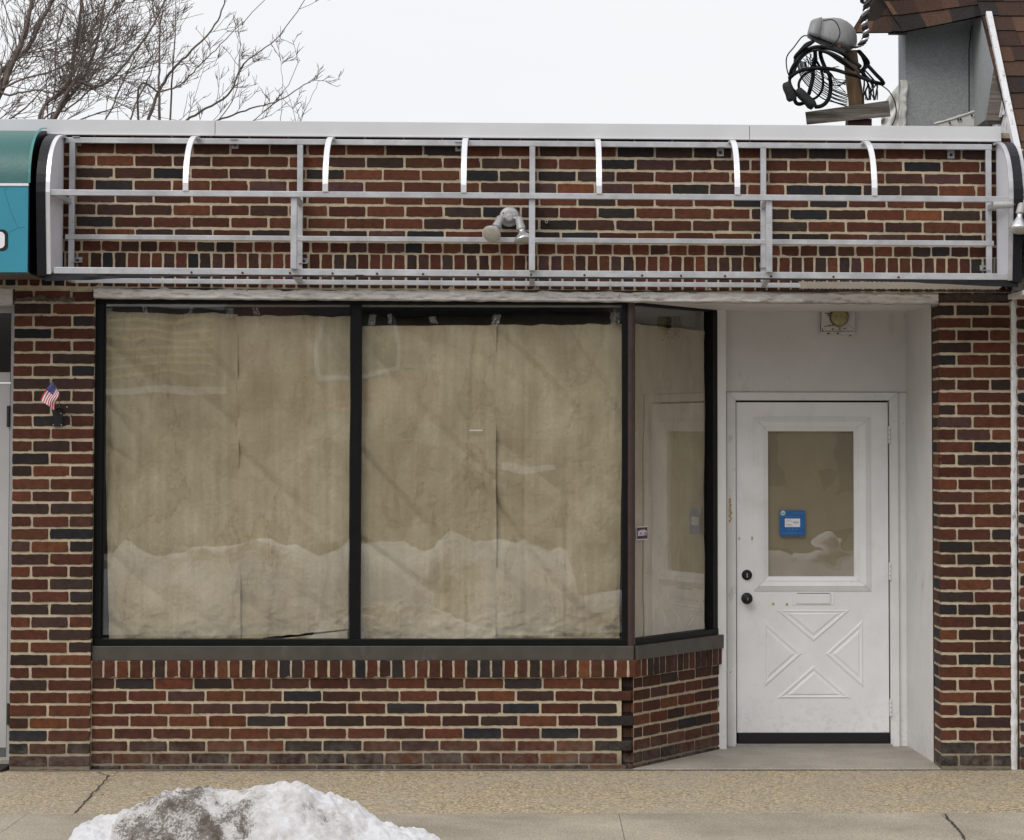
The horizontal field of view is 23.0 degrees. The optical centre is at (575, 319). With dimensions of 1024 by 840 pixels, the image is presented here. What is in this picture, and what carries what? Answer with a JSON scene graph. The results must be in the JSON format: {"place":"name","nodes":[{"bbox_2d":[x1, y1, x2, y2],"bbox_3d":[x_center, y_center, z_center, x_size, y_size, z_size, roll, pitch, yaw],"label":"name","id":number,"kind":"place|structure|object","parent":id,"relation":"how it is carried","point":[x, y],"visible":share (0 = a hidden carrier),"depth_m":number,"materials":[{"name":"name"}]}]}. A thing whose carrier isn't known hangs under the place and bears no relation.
{"place":"outdoors","nodes":[
{"label":"outdoors","id":0,"kind":"place"},
{"bbox_2d":[0,748,5,756],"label":"street","id":1,"kind":"structure","parent":0,"point":[2,752],"depth_m":16.04,"materials":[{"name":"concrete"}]},
{"bbox_2d":[0,0,210,119],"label":"bare tree","id":2,"kind":"object","parent":1,"relation":"on","point":[67,90],"visible":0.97,"depth_m":29.97,"materials":[{"name":"brown plant"}]},
{"bbox_2d":[104,0,343,120],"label":"bare tree","id":3,"kind":"object","parent":1,"relation":"on","point":[167,76],"visible":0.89,"depth_m":31.59,"materials":[{"name":"brown plant"}]},
{"bbox_2d":[0,769,1023,839],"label":"sidewalk","id":4,"kind":"structure","parent":0,"point":[682,805],"depth_m":12.72,"materials":[{"name":"concrete"}]},
{"bbox_2d":[0,764,8,771],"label":"doormat","id":5,"kind":"object","parent":4,"relation":"on","point":[4,767],"visible":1,"depth_m":13.86,"materials":[{"name":"black rubber"}]},
{"bbox_2d":[0,288,14,763],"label":"neighbour shop","id":6,"kind":"structure","parent":4,"relation":"on","point":[7,316],"depth_m":14.04,"materials":[{"name":"paint"}]},
{"bbox_2d":[0,313,11,747],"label":"metal door","id":7,"kind":"structure","parent":6,"relation":"in","point":[5,318],"depth_m":14.05,"materials":[{"name":"grey metal"}]},
{"bbox_2d":[68,780,440,839],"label":"snow pile","id":8,"kind":"object","parent":4,"relation":"on","point":[286,810],"visible":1,"depth_m":8.85,"materials":[{"name":"white snow"}]},
{"bbox_2d":[0,119,1017,769],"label":"brick storefront","id":9,"kind":"object","parent":4,"relation":"on","point":[894,653],"visible":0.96,"depth_m":14.03,"materials":[{"name":"brick"}]},
{"bbox_2d":[0,128,46,279],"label":"teal awning","id":10,"kind":"object","parent":9,"relation":"attached to","point":[19,153],"visible":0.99,"depth_m":13.51,"materials":[{"name":"plastic"}]},
{"bbox_2d":[53,405,62,426],"bbox_3d":[-2.865,0.531,13.920,0.056,0.120,0.050,0,-3,-1],"label":"flag bracket","id":11,"kind":"object","parent":9,"relation":"attached to","point":[57,417],"visible":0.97,"depth_m":13.94,"materials":[{"name":"black metal"}]},
{"bbox_2d":[40,380,59,409],"bbox_3d":[-2.863,0.417,13.845,0.082,0.172,0.165,-2,-3,30],"label":"flag","id":12,"kind":"object","parent":11,"relation":"attached to","point":[50,395],"visible":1,"depth_m":13.82,"materials":[{"name":"fabric"}]},
{"bbox_2d":[106,311,240,637],"bbox_3d":[-2.256,0.867,14.062,0.787,1.831,0.040,0,-3,-1],"label":"paper sheet","id":13,"kind":"object","parent":9,"relation":"attached to","point":[172,455],"visible":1,"depth_m":14.06,"materials":[{"name":"beige paper"}]},
{"bbox_2d":[236,315,350,637],"bbox_3d":[-1.583,0.881,14.078,0.641,1.815,0.031,0,-3,-2],"label":"paper sheet","id":14,"kind":"object","parent":9,"relation":"attached to","point":[293,419],"visible":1,"depth_m":14.07,"materials":[{"name":"beige paper"}]},
{"bbox_2d":[289,631,346,637],"bbox_3d":[-1.480,1.760,14.030,0.417,0.056,0.008,0,-3,-1],"label":"paper scrap","id":15,"kind":"object","parent":9,"relation":"attached to","point":[341,634],"visible":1,"depth_m":14.03,"materials":[{"name":"beige paper"}]},
{"bbox_2d":[92,299,634,660],"bbox_3d":[-1.179,0.887,14.080,3.018,2.008,0.195,0,-3,-1],"label":"display window","id":16,"kind":"structure","parent":9,"relation":"in","point":[354,647],"depth_m":13.99,"materials":[{"name":"black paint"}]},
{"bbox_2d":[361,325,496,638],"bbox_3d":[-0.824,0.908,14.078,0.765,1.759,0.040,0,-3,-1],"label":"paper sheet","id":17,"kind":"object","parent":9,"relation":"attached to","point":[428,524],"visible":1,"depth_m":14.08,"materials":[{"name":"beige paper"}]},
{"bbox_2d":[483,207,528,244],"bbox_3d":[-0.376,-0.523,13.951,0.279,0.216,0.170,0,-3,-1],"label":"floodlight","id":18,"kind":"object","parent":9,"relation":"attached to","point":[508,217],"visible":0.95,"depth_m":13.95,"materials":[{"name":"white metal"}]},
{"bbox_2d":[36,135,1022,289],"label":"awning frame","id":19,"kind":"object","parent":9,"relation":"attached to","point":[52,193],"visible":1,"depth_m":13.68,"materials":[{"name":"metal"}]},
{"bbox_2d":[992,200,1023,208],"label":"conduit arm","id":20,"kind":"object","parent":19,"relation":"attached to","point":[1002,204],"visible":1,"depth_m":13.56},
{"bbox_2d":[1009,192,1023,234],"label":"floodlight","id":21,"kind":"object","parent":20,"relation":"attached to","point":[1016,226],"visible":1,"depth_m":13.51,"materials":[{"name":"white metal"}]},
{"bbox_2d":[495,323,621,637],"bbox_3d":[-0.095,0.906,14.106,0.719,1.769,0.050,0,-3,-1],"label":"paper sheet","id":22,"kind":"object","parent":9,"relation":"attached to","point":[558,408],"visible":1,"depth_m":14.10,"materials":[{"name":"beige paper"}]},
{"bbox_2d":[636,526,647,539],"bbox_3d":[0.373,1.199,14.149,0.002,0.073,0.124,-2,-3,32],"label":"sticker","id":23,"kind":"object","parent":9,"relation":"attached to","point":[641,533],"visible":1,"depth_m":14.15,"materials":[{"name":"white paper"}]},
{"bbox_2d":[613,303,723,659],"bbox_3d":[0.540,0.909,14.483,0.170,2.008,1.012,-2,-3,32],"label":"angled window","id":24,"kind":"structure","parent":9,"relation":"in","point":[709,638],"depth_m":14.80,"materials":[{"name":"black paint"}]},
{"bbox_2d":[635,324,704,636],"bbox_3d":[0.521,0.919,14.450,0.027,1.764,0.890,-2,-3,32],"label":"paper sheet","id":25,"kind":"object","parent":9,"relation":"attached to","point":[669,473],"visible":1,"depth_m":14.47,"materials":[{"name":"beige paper"}]},
{"bbox_2d":[780,510,804,535],"bbox_3d":[1.289,1.213,14.996,0.152,0.154,0.003,0,-3,-1],"label":"notice","id":26,"kind":"object","parent":9,"relation":"attached to","point":[792,522],"visible":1,"depth_m":14.99,"materials":[{"name":"blue paper"}]},
{"bbox_2d":[736,402,891,742],"bbox_3d":[1.416,1.501,14.967,0.919,2.018,0.106,0,-3,-1],"label":"entry door","id":27,"kind":"structure","parent":9,"relation":"in","point":[812,652],"depth_m":14.96,"materials":[{"name":"white paint"}]},
{"bbox_2d":[768,431,853,575],"bbox_3d":[1.400,1.098,15.027,0.535,0.886,0.003,0,-3,-1],"label":"paper sheet","id":28,"kind":"object","parent":27,"relation":"attached to","point":[810,473],"visible":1,"depth_m":15.03,"materials":[{"name":"beige paper"}]},
{"bbox_2d":[820,311,854,335],"bbox_3d":[1.559,0.010,14.997,0.210,0.179,0.090,0,-3,-1],"label":"ceiling lamp","id":29,"kind":"object","parent":9,"relation":"attached to","point":[837,322],"visible":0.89,"depth_m":15.01,"materials":[{"name":"paint"}]},
{"bbox_2d":[843,50,871,125],"bbox_3d":[1.679,-1.353,15.055,0.161,0.513,0.130,0,-3,-1],"label":"service mast","id":30,"kind":"object","parent":9,"relation":"on","point":[854,90],"visible":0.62,"depth_m":15.02,"materials":[{"name":"brown wood"}]},
{"bbox_2d":[807,17,856,51],"bbox_3d":[1.505,-1.696,14.995,0.286,0.206,0.374,-1,-3,27],"label":"weatherhead","id":31,"kind":"object","parent":30,"relation":"on","point":[839,34],"visible":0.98,"depth_m":14.91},
{"bbox_2d":[807,49,816,94],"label":"cable","id":32,"kind":"object","parent":31,"relation":"hanging from","point":[812,79],"visible":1,"depth_m":14.86,"materials":[{"name":"black rubber"}]},
{"bbox_2d":[809,60,823,99],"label":"cable","id":33,"kind":"object","parent":31,"relation":"hanging from","point":[822,85],"visible":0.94,"depth_m":14.91,"materials":[{"name":"black rubber"}]},
{"bbox_2d":[814,51,832,108],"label":"cable","id":34,"kind":"object","parent":31,"relation":"hanging from","point":[830,89],"visible":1,"depth_m":14.89,"materials":[{"name":"black rubber"}]},
{"bbox_2d":[789,45,861,74],"bbox_3d":[1.469,-1.518,14.845,0.430,0.199,0.079,0,-3,-1],"label":"cable","id":35,"kind":"object","parent":31,"relation":"hanging from","point":[810,48],"visible":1,"depth_m":14.83,"materials":[{"name":"black rubber"}]},
{"bbox_2d":[788,65,884,85],"bbox_3d":[1.536,-1.438,14.822,0.575,0.118,0.082,0,-3,-1],"label":"cable","id":36,"kind":"object","parent":35,"relation":"attached to","point":[872,70],"visible":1,"depth_m":14.80,"materials":[{"name":"black rubber"}]},
{"bbox_2d":[786,35,806,75],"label":"cable","id":37,"kind":"object","parent":36,"relation":"attached to","point":[790,51],"visible":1,"depth_m":14.85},
{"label":"cable","id":38,"kind":"object","parent":35,"relation":"attached to","visible":0},
{"bbox_2d":[782,81,796,101],"bbox_3d":[1.257,-1.339,14.813,0.085,0.122,0.064,0,-3,-1],"label":"cable splice","id":39,"kind":"object","parent":38,"relation":"attached to","point":[789,92],"visible":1,"depth_m":14.79,"materials":[{"name":"black plastic"}]},
{"bbox_2d":[795,87,816,109],"bbox_3d":[1.352,-1.298,14.812,0.132,0.134,0.066,0,-3,-1],"label":"cable splice","id":40,"kind":"object","parent":38,"relation":"attached to","point":[806,99],"visible":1,"depth_m":14.79,"materials":[{"name":"black plastic"}]},
{"bbox_2d":[793,99,804,105],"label":"cable","id":41,"kind":"object","parent":40,"relation":"attached to","point":[796,102],"visible":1,"depth_m":14.83,"materials":[{"name":"black rubber"}]},
{"bbox_2d":[797,70,814,86],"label":"cable","id":42,"kind":"object","parent":40,"relation":"attached to","point":[801,77],"visible":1,"depth_m":14.85,"materials":[{"name":"black rubber"}]},
{"bbox_2d":[793,49,858,71],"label":"cable","id":43,"kind":"object","parent":31,"relation":"hanging from","point":[841,58],"visible":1,"depth_m":14.86,"materials":[{"name":"black rubber"}]},
{"bbox_2d":[825,52,854,70],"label":"cable","id":44,"kind":"object","parent":31,"relation":"hanging from","point":[841,62],"visible":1,"depth_m":14.87,"materials":[{"name":"black rubber"}]},
{"bbox_2d":[851,0,869,48],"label":"service cable","id":45,"kind":"object","parent":31,"relation":"attached to","point":[866,24],"visible":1,"depth_m":14.93,"materials":[{"name":"grey metal"}]},
{"bbox_2d":[853,2,869,47],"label":"service cable","id":46,"kind":"object","parent":31,"relation":"attached to","point":[864,19],"visible":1,"depth_m":14.92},
{"bbox_2d":[854,0,869,48],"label":"service cable","id":47,"kind":"object","parent":31,"relation":"attached to","point":[866,20],"visible":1,"depth_m":14.93,"materials":[{"name":"silver metal"}]},
{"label":"cable","id":48,"kind":"object","parent":31,"relation":"attached to","visible":0},
{"bbox_2d":[857,67,875,84],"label":"cable","id":49,"kind":"object","parent":48,"relation":"attached to","point":[862,72],"visible":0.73,"depth_m":14.93,"materials":[{"name":"black rubber"}]},
{"bbox_2d":[805,101,890,124],"bbox_3d":[1.617,-1.230,14.973,0.512,0.150,0.040,0,-3,-1],"label":"plank","id":50,"kind":"object","parent":30,"relation":"attached to","point":[866,111],"visible":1,"depth_m":14.95,"materials":[{"name":"brown wood"}]},
{"bbox_2d":[798,65,846,105],"bbox_3d":[1.466,-1.404,14.999,0.299,0.289,0.065,0,-3,-1],"label":"cable","id":51,"kind":"object","parent":50,"relation":"on","point":[817,94],"visible":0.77,"depth_m":14.99,"materials":[{"name":"black rubber"}]},
{"bbox_2d":[799,65,846,104],"bbox_3d":[1.470,-1.409,14.999,0.290,0.275,0.063,0,-3,-1],"label":"cable","id":52,"kind":"object","parent":51,"relation":"attached to","point":[817,91],"visible":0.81,"depth_m":14.99,"materials":[{"name":"black rubber"}]},
{"bbox_2d":[799,63,846,102],"bbox_3d":[1.473,-1.412,14.999,0.284,0.264,0.065,0,-3,-1],"label":"cable","id":53,"kind":"object","parent":52,"relation":"attached to","point":[818,89],"visible":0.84,"depth_m":14.99,"materials":[{"name":"black rubber"}]},
{"bbox_2d":[800,62,847,101],"bbox_3d":[1.476,-1.416,15.000,0.277,0.252,0.066,0,-3,-1],"label":"cable","id":54,"kind":"object","parent":53,"relation":"attached to","point":[820,88],"visible":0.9,"depth_m":14.99,"materials":[{"name":"black rubber"}]},
{"bbox_2d":[801,61,847,99],"bbox_3d":[1.480,-1.420,15.000,0.270,0.240,0.066,0,-3,-1],"label":"cable","id":55,"kind":"object","parent":54,"relation":"attached to","point":[820,86],"visible":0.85,"depth_m":15.00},
{"bbox_2d":[803,61,846,97],"bbox_3d":[1.484,-1.424,15.001,0.262,0.227,0.064,0,-3,-1],"label":"cable","id":56,"kind":"object","parent":55,"relation":"attached to","point":[824,87],"visible":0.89,"depth_m":14.99,"materials":[{"name":"black rubber"}]},
{"bbox_2d":[804,61,847,96],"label":"cable","id":57,"kind":"object","parent":56,"relation":"attached to","point":[825,85],"visible":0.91,"depth_m":14.99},
{"bbox_2d":[805,62,847,94],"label":"cable","id":58,"kind":"object","parent":57,"relation":"attached to","point":[826,83],"visible":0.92,"depth_m":14.99,"materials":[{"name":"black rubber"}]},
{"bbox_2d":[861,68,874,99],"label":"cable","id":59,"kind":"object","parent":50,"relation":"attached to","point":[872,88],"visible":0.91,"depth_m":15.02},
{"bbox_2d":[864,69,877,99],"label":"cable","id":60,"kind":"object","parent":50,"relation":"attached to","point":[872,79],"visible":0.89,"depth_m":15.00,"materials":[{"name":"black rubber"}]},
{"bbox_2d":[882,86,896,125],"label":"cable","id":61,"kind":"object","parent":50,"relation":"attached to","point":[894,102],"visible":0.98,"depth_m":14.96,"materials":[{"name":"black rubber"}]},
{"bbox_2d":[856,50,864,67],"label":"cable","id":62,"kind":"object","parent":30,"relation":"attached to","point":[861,56],"visible":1,"depth_m":15.01,"materials":[{"name":"black rubber"}]},
{"bbox_2d":[863,80,867,99],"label":"cable","id":63,"kind":"object","parent":30,"relation":"attached to","point":[863,89],"visible":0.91,"depth_m":15.02,"materials":[{"name":"black rubber"}]},
{"bbox_2d":[881,86,898,125],"bbox_3d":[2.061,-1.397,16.320,0.171,0.362,0.058,0,-3,-1],"label":"parapet membrane","id":64,"kind":"object","parent":9,"relation":"on","point":[886,121],"visible":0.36,"depth_m":16.32,"materials":[{"name":"white plastic"}]},
{"bbox_2d":[8,769,1011,770],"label":"gutter dirt","id":65,"kind":"structure","parent":4,"relation":"on","point":[364,769],"depth_m":13.89,"materials":[{"name":"soil"}]},
{"bbox_2d":[74,772,964,839],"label":"sidewalk crack","id":66,"kind":"object","parent":4,"relation":"on","point":[954,825],"visible":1,"depth_m":12.27,"materials":[{"name":"black concrete"}]},
{"bbox_2d":[854,0,1023,769],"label":"shingled neighbour","id":67,"kind":"structure","parent":4,"relation":"on","point":[960,62],"depth_m":14.97,"materials":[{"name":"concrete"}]},
{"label":"cable","id":68,"kind":"object","parent":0,"visible":0},
{"bbox_2d":[860,50,869,69],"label":"cable","id":69,"kind":"object","parent":68,"relation":"attached to","point":[865,68],"visible":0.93,"depth_m":15.02,"materials":[{"name":"black rubber"}]},
{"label":"cable","id":70,"kind":"object","parent":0,"visible":0},
{"bbox_2d":[793,42,810,59],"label":"cable","id":71,"kind":"object","parent":70,"relation":"attached to","point":[799,51],"visible":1,"depth_m":14.85,"materials":[{"name":"black rubber"}]}
]}

